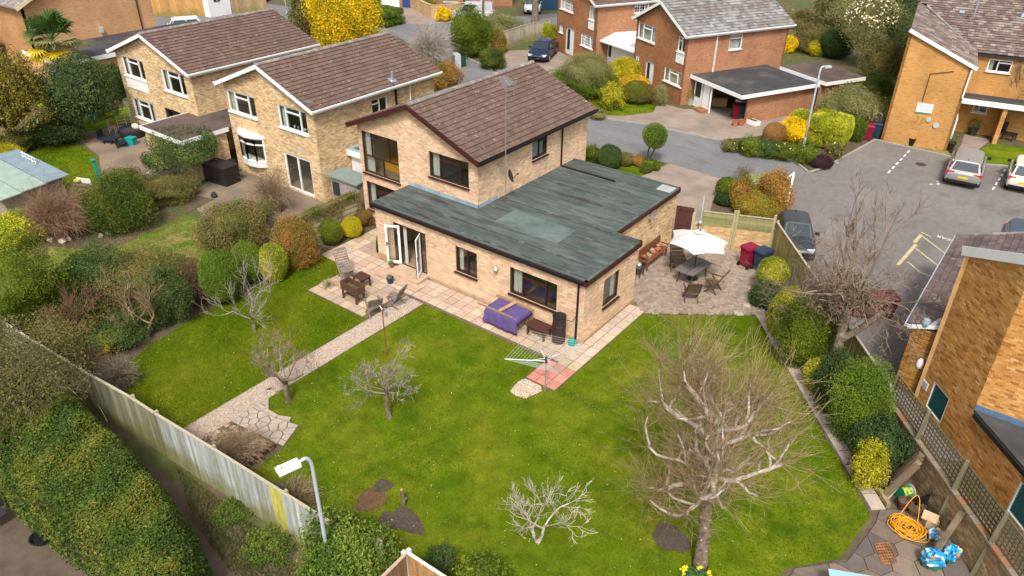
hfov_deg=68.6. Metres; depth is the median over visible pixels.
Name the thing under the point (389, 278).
plant pot
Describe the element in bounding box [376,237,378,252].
parasol
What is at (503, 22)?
shrub
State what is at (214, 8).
van
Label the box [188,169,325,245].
patio
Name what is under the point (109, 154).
patio
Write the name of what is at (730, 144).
shrub
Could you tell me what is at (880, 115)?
fence
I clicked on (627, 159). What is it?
shrub
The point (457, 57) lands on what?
utility cabinet
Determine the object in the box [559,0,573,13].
window
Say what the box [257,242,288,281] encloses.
shrub
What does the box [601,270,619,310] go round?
window
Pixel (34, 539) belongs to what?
bird bath
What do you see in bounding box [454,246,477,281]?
window
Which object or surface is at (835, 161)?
kerb
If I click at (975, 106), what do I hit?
window
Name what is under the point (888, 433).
shrub
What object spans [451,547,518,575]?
shrub
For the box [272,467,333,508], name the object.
shrub
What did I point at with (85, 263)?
shrub
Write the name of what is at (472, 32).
tree
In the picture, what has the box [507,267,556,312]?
window
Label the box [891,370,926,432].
trellis
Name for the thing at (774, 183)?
shrub
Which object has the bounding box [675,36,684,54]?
window
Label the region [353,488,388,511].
bare soil
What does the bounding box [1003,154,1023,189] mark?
parked car
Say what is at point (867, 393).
shrub
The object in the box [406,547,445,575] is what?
fence
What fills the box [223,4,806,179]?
road
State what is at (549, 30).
shrub
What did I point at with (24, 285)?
shrub
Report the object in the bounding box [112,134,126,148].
garden chair
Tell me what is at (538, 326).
bench
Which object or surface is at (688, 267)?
garden table
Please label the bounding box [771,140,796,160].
shrub
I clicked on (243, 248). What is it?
shrub
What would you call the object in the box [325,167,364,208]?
garden shed
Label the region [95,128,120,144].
sun lounger
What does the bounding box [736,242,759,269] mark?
wheelie bin
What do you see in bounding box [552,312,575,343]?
water butt
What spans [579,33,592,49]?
window
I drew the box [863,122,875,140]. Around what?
wheelie bin
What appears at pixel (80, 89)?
tree
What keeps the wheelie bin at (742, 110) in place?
on the driveway at (715, 123)
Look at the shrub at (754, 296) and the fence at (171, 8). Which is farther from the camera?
the fence at (171, 8)
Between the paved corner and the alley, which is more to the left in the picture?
the alley
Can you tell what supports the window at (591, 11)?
in the house at (583, 25)
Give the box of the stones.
[198,423,265,464]
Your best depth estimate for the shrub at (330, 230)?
35.32 m
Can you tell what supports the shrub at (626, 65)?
on the ground at (154, 458)
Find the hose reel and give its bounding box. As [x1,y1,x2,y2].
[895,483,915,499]
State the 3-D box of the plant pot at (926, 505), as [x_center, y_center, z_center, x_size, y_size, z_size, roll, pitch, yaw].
[11.914,6.394,21.793,0.302,0.230,0.295,22,37,31]
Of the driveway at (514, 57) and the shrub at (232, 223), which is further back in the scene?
the driveway at (514, 57)
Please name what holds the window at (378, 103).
in the house at (315, 99)
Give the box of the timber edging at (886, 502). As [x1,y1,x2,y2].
[797,363,890,507]
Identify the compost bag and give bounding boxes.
[920,547,945,570]
[927,527,942,541]
[942,543,962,563]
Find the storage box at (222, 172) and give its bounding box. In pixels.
[202,157,240,186]
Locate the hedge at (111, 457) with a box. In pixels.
[0,370,212,575]
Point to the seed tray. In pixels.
(924, 499)
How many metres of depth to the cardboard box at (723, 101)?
54.37 m
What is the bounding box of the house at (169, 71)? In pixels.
[105,8,319,149]
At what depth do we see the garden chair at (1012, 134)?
48.81 m
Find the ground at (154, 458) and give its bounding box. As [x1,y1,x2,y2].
[0,0,1023,575]
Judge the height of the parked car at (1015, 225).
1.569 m
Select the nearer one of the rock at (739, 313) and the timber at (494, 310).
the timber at (494, 310)
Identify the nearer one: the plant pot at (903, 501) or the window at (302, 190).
the plant pot at (903, 501)
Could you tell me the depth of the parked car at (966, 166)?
42.02 m
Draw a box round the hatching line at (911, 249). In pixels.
[908,244,916,251]
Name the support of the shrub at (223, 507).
on the ground at (154, 458)
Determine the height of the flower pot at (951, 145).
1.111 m
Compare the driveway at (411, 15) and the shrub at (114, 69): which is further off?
the driveway at (411, 15)
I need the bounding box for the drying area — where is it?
[526,360,574,390]
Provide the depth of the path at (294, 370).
27.42 m
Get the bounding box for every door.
[380,0,399,6]
[384,224,401,263]
[402,0,409,7]
[414,233,421,278]
[566,27,573,54]
[607,45,612,61]
[645,60,653,83]
[693,81,703,106]
[701,84,710,108]
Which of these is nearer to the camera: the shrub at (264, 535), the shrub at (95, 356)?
the shrub at (264, 535)
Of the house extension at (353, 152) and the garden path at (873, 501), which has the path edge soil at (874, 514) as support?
the garden path at (873, 501)
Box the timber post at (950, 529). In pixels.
[923,510,965,569]
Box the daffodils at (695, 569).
[693,564,704,575]
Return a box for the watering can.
[568,337,577,345]
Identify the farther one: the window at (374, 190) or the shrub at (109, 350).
the window at (374, 190)
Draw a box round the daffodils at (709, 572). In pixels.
[701,570,711,575]
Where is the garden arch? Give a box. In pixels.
[112,98,132,128]
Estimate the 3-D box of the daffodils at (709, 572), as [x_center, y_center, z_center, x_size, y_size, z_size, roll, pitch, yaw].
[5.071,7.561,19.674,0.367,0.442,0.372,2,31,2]
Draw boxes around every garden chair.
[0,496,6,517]
[106,119,116,132]
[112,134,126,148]
[332,247,353,279]
[363,295,383,318]
[385,284,407,309]
[669,244,686,271]
[682,283,702,303]
[703,270,730,295]
[1001,122,1017,141]
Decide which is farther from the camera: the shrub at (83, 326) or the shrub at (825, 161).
the shrub at (825, 161)
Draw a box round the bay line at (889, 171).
[887,150,909,172]
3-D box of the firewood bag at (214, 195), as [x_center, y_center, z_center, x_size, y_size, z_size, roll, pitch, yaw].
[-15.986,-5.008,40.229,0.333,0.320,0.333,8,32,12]
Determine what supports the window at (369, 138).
in the house at (494, 186)
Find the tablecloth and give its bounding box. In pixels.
[483,298,532,335]
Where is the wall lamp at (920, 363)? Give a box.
[916,358,923,368]
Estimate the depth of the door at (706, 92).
53.27 m
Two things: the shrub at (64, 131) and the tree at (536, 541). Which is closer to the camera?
the tree at (536, 541)
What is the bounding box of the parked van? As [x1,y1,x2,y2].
[451,1,494,18]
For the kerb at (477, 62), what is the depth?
64.55 m
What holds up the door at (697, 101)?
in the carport
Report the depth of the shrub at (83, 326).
27.66 m
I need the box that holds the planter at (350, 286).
[340,277,364,304]
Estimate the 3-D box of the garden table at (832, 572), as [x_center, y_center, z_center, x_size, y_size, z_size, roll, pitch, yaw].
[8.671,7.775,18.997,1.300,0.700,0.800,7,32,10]
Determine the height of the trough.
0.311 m
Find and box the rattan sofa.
[118,123,145,138]
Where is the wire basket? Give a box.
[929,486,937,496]
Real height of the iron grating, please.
0.032 m
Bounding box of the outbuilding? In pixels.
[893,232,1023,392]
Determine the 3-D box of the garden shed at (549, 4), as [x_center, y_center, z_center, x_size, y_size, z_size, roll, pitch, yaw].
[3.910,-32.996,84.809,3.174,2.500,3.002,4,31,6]
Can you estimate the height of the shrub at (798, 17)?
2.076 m
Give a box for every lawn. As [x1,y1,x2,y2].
[30,141,96,193]
[45,215,223,269]
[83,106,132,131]
[115,256,363,427]
[254,304,870,575]
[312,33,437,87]
[585,86,655,115]
[585,145,653,175]
[857,81,891,133]
[981,143,1023,164]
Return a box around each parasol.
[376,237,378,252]
[669,229,727,280]
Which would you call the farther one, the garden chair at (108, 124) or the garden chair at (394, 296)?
the garden chair at (108, 124)
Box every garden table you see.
[675,256,711,283]
[828,569,869,575]
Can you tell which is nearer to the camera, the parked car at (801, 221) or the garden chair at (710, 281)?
the garden chair at (710, 281)
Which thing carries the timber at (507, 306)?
on the timber at (494, 310)
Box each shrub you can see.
[0,127,40,151]
[0,141,22,153]
[0,208,49,251]
[0,217,89,345]
[0,311,95,455]
[0,332,106,458]
[12,110,86,150]
[12,165,95,248]
[24,294,125,354]
[46,234,132,312]
[60,335,119,373]
[64,304,158,355]
[75,167,159,237]
[88,239,194,327]
[90,330,125,354]
[94,348,148,391]
[99,61,125,98]
[104,163,153,187]
[138,169,201,210]
[141,264,195,328]
[177,258,203,294]
[179,259,212,308]
[186,195,281,250]
[197,249,243,302]
[205,414,282,469]
[205,495,255,530]
[229,240,264,281]
[233,521,301,573]
[237,160,308,212]
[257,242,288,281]
[269,210,323,271]
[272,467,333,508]
[290,499,405,575]
[317,218,343,244]
[341,216,361,237]
[352,207,375,226]
[376,4,405,26]
[403,15,458,66]
[420,541,461,575]
[423,0,437,4]
[432,58,466,89]
[434,4,453,21]
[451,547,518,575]
[478,47,507,68]
[487,10,527,39]
[491,28,508,49]
[541,22,556,39]
[548,67,623,100]
[557,49,617,89]
[585,142,599,162]
[589,107,606,119]
[595,79,628,110]
[596,144,622,168]
[608,56,642,82]
[618,74,649,90]
[620,152,633,166]
[622,80,650,103]
[633,154,643,166]
[640,162,652,172]
[642,84,656,103]
[652,84,668,106]
[652,160,660,170]
[713,191,731,205]
[715,176,736,193]
[719,137,740,152]
[729,173,759,212]
[731,160,761,180]
[731,186,783,219]
[735,133,762,156]
[747,278,777,308]
[749,172,765,185]
[755,256,790,287]
[756,167,797,215]
[756,239,849,332]
[757,137,781,159]
[762,122,787,143]
[765,285,803,339]
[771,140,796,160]
[772,284,834,370]
[780,115,813,142]
[784,7,795,15]
[784,35,799,52]
[789,8,816,27]
[789,107,812,120]
[792,20,829,53]
[794,137,820,165]
[803,355,829,392]
[806,40,823,56]
[807,108,854,147]
[810,341,863,416]
[811,154,833,168]
[813,81,890,121]
[820,28,854,58]
[823,141,844,159]
[824,355,897,444]
[844,410,917,472]
[846,114,868,141]
[848,436,891,492]
[856,30,904,82]
[858,65,895,101]
[882,0,918,20]
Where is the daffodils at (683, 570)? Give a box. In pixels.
[679,568,688,575]
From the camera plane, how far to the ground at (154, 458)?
25.86 m
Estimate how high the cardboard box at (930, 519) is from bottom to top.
0.387 m
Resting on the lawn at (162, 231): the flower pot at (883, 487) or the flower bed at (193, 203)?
the flower bed at (193, 203)
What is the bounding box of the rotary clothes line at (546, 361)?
[506,331,582,391]
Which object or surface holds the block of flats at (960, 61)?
on the ground at (154, 458)
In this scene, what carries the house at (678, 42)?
on the ground at (154, 458)
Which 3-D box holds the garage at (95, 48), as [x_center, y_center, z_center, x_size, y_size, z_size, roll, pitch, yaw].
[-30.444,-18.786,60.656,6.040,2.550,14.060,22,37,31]
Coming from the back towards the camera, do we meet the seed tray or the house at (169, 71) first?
the house at (169, 71)
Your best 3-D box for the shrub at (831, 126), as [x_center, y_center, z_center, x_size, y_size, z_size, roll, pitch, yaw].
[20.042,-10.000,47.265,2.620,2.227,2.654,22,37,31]
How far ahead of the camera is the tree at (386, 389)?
24.26 m
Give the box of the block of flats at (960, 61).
[881,0,1023,150]
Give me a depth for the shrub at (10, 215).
34.54 m
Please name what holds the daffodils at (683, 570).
on the lawn at (640, 556)
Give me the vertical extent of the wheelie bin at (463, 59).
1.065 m
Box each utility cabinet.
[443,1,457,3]
[451,52,460,68]
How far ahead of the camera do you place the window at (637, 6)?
63.21 m
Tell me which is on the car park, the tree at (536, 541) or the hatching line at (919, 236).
the hatching line at (919, 236)
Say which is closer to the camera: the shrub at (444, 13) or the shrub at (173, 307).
the shrub at (173, 307)
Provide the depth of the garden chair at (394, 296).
30.80 m
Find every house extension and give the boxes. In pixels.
[139,108,231,181]
[346,144,361,172]
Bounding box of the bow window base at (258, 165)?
[244,159,267,167]
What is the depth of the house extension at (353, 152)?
39.99 m
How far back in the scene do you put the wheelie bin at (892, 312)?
30.26 m
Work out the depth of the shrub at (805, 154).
44.60 m
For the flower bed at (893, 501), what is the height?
0.001 m
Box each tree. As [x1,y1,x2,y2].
[0,42,65,137]
[16,7,87,65]
[34,52,123,139]
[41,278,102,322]
[98,265,169,337]
[191,245,280,331]
[248,324,325,402]
[284,0,317,38]
[299,0,385,46]
[336,337,419,418]
[447,1,497,57]
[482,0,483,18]
[497,472,597,546]
[531,0,538,23]
[599,297,852,571]
[642,122,667,160]
[742,166,945,369]
[807,0,885,38]
[834,0,911,66]
[870,2,914,63]
[999,54,1023,137]
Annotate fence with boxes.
[0,319,167,457]
[143,164,186,184]
[150,0,204,16]
[154,410,330,547]
[231,0,266,13]
[292,190,361,238]
[381,549,408,575]
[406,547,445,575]
[503,19,550,48]
[771,220,891,387]
[865,108,882,122]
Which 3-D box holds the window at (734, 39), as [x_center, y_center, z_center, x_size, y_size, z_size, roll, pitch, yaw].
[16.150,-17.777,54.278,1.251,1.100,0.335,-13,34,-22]
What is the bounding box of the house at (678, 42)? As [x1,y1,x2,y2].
[631,0,796,105]
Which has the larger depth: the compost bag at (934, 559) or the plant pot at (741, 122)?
the plant pot at (741, 122)
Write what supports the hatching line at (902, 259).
on the car park
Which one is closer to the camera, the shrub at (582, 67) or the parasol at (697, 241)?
the parasol at (697, 241)
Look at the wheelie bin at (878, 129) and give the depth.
48.72 m
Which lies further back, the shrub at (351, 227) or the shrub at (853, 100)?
the shrub at (853, 100)
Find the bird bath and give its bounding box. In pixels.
[28,528,51,546]
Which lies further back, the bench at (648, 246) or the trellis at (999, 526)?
the bench at (648, 246)
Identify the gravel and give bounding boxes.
[510,379,541,397]
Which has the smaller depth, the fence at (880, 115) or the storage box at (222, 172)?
the storage box at (222, 172)
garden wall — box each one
[410,0,463,17]
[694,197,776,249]
[889,401,1023,575]
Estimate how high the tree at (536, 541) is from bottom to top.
2.920 m
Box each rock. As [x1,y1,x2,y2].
[57,238,66,243]
[733,310,743,315]
[742,303,750,307]
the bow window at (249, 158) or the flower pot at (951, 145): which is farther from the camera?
the flower pot at (951, 145)
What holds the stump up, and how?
on the lawn at (640, 556)
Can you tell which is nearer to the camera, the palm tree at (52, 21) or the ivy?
the ivy
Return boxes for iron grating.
[874,542,897,564]
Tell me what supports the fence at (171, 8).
on the driveway at (161, 20)
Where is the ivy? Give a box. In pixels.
[284,189,360,235]
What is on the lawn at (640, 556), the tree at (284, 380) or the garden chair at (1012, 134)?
the tree at (284, 380)
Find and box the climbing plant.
[139,124,219,184]
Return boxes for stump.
[400,488,406,506]
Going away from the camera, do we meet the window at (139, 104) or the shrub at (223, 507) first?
the shrub at (223, 507)
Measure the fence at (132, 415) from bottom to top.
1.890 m
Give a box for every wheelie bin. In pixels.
[459,52,465,66]
[731,102,740,118]
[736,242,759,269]
[739,103,746,118]
[750,245,774,268]
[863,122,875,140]
[866,290,884,317]
[872,121,884,137]
[882,290,901,317]
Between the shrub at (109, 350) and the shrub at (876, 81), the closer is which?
the shrub at (109, 350)
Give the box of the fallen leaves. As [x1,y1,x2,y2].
[140,275,858,570]
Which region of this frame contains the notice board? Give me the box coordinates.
[915,103,933,114]
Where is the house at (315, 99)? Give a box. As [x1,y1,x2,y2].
[212,31,442,201]
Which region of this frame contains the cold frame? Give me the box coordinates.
[71,177,92,188]
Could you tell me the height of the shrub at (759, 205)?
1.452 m
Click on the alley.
(175, 491)
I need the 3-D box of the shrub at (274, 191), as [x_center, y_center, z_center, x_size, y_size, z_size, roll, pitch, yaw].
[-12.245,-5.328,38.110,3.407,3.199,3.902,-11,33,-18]
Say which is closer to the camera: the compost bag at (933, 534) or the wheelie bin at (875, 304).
the compost bag at (933, 534)
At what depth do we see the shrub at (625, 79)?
56.34 m
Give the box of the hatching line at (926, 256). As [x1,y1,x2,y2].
[915,248,937,265]
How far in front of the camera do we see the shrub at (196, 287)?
30.44 m
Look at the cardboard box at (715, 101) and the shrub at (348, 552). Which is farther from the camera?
the cardboard box at (715, 101)
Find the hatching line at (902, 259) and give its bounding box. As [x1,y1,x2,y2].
[896,257,906,264]
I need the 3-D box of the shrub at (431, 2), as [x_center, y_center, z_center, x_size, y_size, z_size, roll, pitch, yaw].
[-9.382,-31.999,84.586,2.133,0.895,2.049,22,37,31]
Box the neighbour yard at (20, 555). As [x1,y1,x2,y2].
[0,445,142,575]
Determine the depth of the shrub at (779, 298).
28.40 m
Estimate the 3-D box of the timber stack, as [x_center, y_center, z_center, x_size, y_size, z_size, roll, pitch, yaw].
[11.645,5.502,22.312,0.723,1.310,1.722,22,37,31]
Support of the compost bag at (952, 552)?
on the paved corner
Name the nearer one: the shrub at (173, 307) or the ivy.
the shrub at (173, 307)
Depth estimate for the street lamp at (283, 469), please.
17.01 m
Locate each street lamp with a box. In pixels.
[275,456,327,549]
[803,65,831,145]
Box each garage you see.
[22,21,192,81]
[380,0,409,7]
[600,31,635,61]
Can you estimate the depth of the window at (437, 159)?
33.30 m
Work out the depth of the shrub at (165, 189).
39.16 m
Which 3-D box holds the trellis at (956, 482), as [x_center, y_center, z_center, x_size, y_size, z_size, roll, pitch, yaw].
[12.307,6.140,20.237,0.270,2.388,1.832,0,31,-2]
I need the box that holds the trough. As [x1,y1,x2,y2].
[746,118,760,125]
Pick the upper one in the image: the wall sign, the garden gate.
the garden gate
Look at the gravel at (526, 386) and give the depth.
26.54 m
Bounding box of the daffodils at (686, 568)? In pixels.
[681,564,695,575]
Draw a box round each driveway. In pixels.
[154,0,230,25]
[394,8,454,22]
[494,50,572,75]
[605,103,788,139]
[642,163,720,239]
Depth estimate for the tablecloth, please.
29.47 m
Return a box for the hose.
[887,495,929,542]
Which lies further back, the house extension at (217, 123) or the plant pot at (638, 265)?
the house extension at (217, 123)
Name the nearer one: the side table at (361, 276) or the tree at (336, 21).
the side table at (361, 276)
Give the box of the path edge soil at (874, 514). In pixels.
[771,342,970,575]
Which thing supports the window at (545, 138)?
in the house at (494, 186)
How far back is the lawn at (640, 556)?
23.58 m
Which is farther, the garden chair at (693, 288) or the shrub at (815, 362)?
the garden chair at (693, 288)
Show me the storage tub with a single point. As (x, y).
(131, 140)
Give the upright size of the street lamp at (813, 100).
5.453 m
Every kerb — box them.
[401,21,452,23]
[466,55,492,69]
[589,116,875,172]
[876,139,1007,166]
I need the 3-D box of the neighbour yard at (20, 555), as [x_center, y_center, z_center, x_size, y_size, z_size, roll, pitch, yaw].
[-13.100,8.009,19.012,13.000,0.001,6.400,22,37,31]
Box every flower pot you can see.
[687,89,694,104]
[874,476,888,489]
[909,138,916,145]
[946,134,958,150]
[968,118,981,135]
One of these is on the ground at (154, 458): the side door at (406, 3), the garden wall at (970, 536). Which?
the garden wall at (970, 536)
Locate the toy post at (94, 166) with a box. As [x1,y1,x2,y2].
[91,159,99,176]
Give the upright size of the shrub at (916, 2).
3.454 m
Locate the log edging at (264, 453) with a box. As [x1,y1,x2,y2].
[243,442,275,467]
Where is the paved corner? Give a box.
[791,510,972,575]
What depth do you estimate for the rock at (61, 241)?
35.57 m
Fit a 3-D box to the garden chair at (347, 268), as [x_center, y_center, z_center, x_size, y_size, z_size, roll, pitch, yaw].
[-7.381,-1.042,32.917,0.595,1.152,1.016,-16,35,-25]
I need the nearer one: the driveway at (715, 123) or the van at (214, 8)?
the driveway at (715, 123)
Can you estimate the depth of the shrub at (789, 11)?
78.82 m
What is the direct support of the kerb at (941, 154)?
on the ground at (154, 458)
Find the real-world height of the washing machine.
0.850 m
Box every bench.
[525,318,551,341]
[639,235,667,270]
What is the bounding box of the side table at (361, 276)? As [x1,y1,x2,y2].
[352,271,370,285]
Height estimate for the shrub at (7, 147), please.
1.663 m
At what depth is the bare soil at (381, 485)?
22.54 m
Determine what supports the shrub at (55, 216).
on the ground at (154, 458)
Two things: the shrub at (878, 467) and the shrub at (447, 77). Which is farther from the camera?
the shrub at (447, 77)
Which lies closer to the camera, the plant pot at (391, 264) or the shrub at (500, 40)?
the plant pot at (391, 264)
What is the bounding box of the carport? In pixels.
[690,61,865,122]
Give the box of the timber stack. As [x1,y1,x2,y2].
[879,444,924,500]
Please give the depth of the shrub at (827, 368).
25.08 m
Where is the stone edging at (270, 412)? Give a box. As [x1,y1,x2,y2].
[255,402,291,421]
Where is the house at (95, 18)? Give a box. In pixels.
[0,0,155,74]
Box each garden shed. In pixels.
[0,149,69,216]
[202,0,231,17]
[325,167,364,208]
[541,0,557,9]
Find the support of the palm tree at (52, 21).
on the ground at (154, 458)
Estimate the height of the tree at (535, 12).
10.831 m
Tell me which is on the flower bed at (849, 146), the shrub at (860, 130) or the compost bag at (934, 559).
the shrub at (860, 130)
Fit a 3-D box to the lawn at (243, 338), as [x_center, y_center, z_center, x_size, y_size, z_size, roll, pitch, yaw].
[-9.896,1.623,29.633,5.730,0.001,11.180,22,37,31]
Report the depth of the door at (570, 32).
66.68 m
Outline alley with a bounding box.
[52,420,290,575]
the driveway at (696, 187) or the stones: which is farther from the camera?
the driveway at (696, 187)
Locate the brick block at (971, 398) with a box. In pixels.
[915,246,1023,533]
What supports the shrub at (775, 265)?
on the flower bed at (893, 501)
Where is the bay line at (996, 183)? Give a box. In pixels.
[992,169,1005,189]
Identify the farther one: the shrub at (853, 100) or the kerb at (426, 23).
the kerb at (426, 23)
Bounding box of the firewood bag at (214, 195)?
[211,192,217,197]
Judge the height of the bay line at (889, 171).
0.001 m
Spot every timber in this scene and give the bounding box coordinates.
[477,302,512,317]
[496,294,533,311]
[498,301,517,311]
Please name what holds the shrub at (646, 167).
on the front lawn at (628, 169)
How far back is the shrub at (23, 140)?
45.25 m
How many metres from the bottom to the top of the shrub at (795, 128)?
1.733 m
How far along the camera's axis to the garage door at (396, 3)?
84.35 m
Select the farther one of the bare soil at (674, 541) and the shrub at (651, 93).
the shrub at (651, 93)
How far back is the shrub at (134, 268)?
29.54 m
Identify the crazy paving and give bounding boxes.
[232,398,297,445]
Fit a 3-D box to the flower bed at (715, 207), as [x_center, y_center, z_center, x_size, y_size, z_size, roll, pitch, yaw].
[12.183,-3.974,39.233,3.564,0.001,6.839,12,33,18]
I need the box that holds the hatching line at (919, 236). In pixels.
[913,234,922,242]
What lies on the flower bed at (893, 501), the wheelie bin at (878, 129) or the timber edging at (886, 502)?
the timber edging at (886, 502)
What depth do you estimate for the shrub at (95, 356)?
27.06 m
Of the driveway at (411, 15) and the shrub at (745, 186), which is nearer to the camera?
the shrub at (745, 186)
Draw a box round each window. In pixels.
[121,55,146,82]
[132,97,155,121]
[161,68,187,98]
[227,90,257,120]
[238,135,266,162]
[277,104,308,136]
[284,152,314,196]
[332,181,339,195]
[361,130,400,185]
[367,181,394,212]
[371,96,387,112]
[428,151,469,190]
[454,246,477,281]
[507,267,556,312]
[531,136,548,162]
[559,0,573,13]
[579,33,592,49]
[588,6,594,21]
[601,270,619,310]
[634,4,645,13]
[636,22,655,44]
[662,67,681,88]
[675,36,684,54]
[728,34,742,50]
[950,115,957,138]
[970,105,987,114]
[985,59,1013,74]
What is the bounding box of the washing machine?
[735,99,746,102]
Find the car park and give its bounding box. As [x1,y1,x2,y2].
[785,141,1023,460]
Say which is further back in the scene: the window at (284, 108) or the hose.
the window at (284, 108)
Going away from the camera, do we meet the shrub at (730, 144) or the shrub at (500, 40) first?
the shrub at (730, 144)
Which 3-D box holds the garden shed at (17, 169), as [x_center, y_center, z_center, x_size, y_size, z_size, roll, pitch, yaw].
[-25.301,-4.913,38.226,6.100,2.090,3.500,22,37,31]
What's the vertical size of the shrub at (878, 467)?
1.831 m
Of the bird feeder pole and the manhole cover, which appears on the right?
the manhole cover
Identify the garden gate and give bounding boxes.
[672,205,695,238]
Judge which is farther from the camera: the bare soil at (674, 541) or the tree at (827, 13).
the tree at (827, 13)
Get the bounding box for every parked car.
[167,15,201,24]
[523,0,542,13]
[528,37,558,61]
[773,209,819,259]
[943,147,991,187]
[1001,218,1023,231]
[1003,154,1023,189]
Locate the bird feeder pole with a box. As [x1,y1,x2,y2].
[378,307,387,355]
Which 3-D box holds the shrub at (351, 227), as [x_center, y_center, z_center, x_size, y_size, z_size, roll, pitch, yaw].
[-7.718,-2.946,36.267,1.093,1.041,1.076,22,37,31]
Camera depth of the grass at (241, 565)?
20.90 m
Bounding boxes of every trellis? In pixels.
[20,151,35,163]
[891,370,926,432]
[904,410,964,483]
[938,459,1003,535]
[970,510,1023,575]
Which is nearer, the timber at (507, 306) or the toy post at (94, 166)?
the timber at (507, 306)
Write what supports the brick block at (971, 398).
on the ground at (154, 458)
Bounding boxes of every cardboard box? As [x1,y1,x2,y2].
[712,96,721,106]
[719,96,728,106]
[921,509,939,527]
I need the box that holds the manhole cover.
[915,162,925,165]
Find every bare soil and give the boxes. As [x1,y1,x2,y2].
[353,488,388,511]
[373,479,392,492]
[378,511,398,528]
[392,506,424,534]
[652,522,691,552]
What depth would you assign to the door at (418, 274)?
32.44 m
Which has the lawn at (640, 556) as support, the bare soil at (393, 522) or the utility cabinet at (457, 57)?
the bare soil at (393, 522)
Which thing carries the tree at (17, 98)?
on the ground at (154, 458)
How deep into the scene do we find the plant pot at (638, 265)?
33.10 m
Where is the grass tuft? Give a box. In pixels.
[320,278,336,289]
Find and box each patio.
[76,124,155,173]
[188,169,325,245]
[309,228,643,371]
[633,244,765,315]
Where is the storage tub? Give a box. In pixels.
[124,136,137,145]
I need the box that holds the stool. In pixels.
[636,266,644,277]
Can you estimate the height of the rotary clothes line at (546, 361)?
1.971 m
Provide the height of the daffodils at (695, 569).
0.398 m
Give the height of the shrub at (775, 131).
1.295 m
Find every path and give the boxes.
[184,296,422,436]
[756,315,885,509]
[959,134,990,149]
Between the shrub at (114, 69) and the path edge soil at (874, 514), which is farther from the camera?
the shrub at (114, 69)
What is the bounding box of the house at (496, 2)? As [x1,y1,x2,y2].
[429,0,511,5]
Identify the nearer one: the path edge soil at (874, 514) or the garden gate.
the path edge soil at (874, 514)
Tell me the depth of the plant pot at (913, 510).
21.64 m
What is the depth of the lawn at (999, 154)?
46.92 m
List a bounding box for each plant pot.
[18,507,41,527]
[386,274,393,283]
[388,260,393,266]
[636,262,641,268]
[732,119,738,126]
[738,119,744,125]
[898,496,911,510]
[907,501,923,516]
[918,503,928,509]
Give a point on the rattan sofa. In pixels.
(133, 129)
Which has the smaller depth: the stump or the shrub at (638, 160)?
the stump
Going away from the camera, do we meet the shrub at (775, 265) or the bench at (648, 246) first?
the shrub at (775, 265)
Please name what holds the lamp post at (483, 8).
on the road
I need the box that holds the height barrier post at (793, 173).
[787,172,794,200]
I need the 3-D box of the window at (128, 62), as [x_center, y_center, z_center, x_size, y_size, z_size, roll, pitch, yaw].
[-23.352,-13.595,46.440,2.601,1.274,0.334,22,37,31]
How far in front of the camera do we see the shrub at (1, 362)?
23.28 m
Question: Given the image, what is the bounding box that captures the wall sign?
[921,379,928,390]
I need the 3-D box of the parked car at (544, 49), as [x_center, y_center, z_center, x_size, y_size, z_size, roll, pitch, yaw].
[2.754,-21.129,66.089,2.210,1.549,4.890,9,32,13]
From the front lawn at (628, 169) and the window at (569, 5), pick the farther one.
the window at (569, 5)
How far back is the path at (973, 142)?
48.57 m
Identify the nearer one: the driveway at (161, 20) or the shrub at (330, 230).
the shrub at (330, 230)
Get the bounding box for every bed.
[47,195,213,249]
[54,224,375,385]
[201,422,264,468]
[385,155,398,172]
[710,200,780,245]
[728,137,870,172]
[777,284,930,511]
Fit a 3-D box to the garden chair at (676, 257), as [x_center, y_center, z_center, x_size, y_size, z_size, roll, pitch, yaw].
[7.430,-1.368,33.760,0.642,1.108,0.851,0,31,-1]
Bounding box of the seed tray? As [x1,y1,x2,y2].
[915,494,929,505]
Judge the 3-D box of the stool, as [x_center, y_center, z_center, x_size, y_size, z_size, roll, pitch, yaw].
[5.614,-0.733,33.339,0.430,0.390,0.400,22,37,31]
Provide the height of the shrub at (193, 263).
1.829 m
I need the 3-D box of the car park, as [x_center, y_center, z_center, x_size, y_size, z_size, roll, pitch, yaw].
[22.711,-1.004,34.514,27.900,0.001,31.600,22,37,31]
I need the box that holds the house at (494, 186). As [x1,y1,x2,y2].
[345,60,680,343]
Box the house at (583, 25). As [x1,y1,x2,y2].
[556,0,659,63]

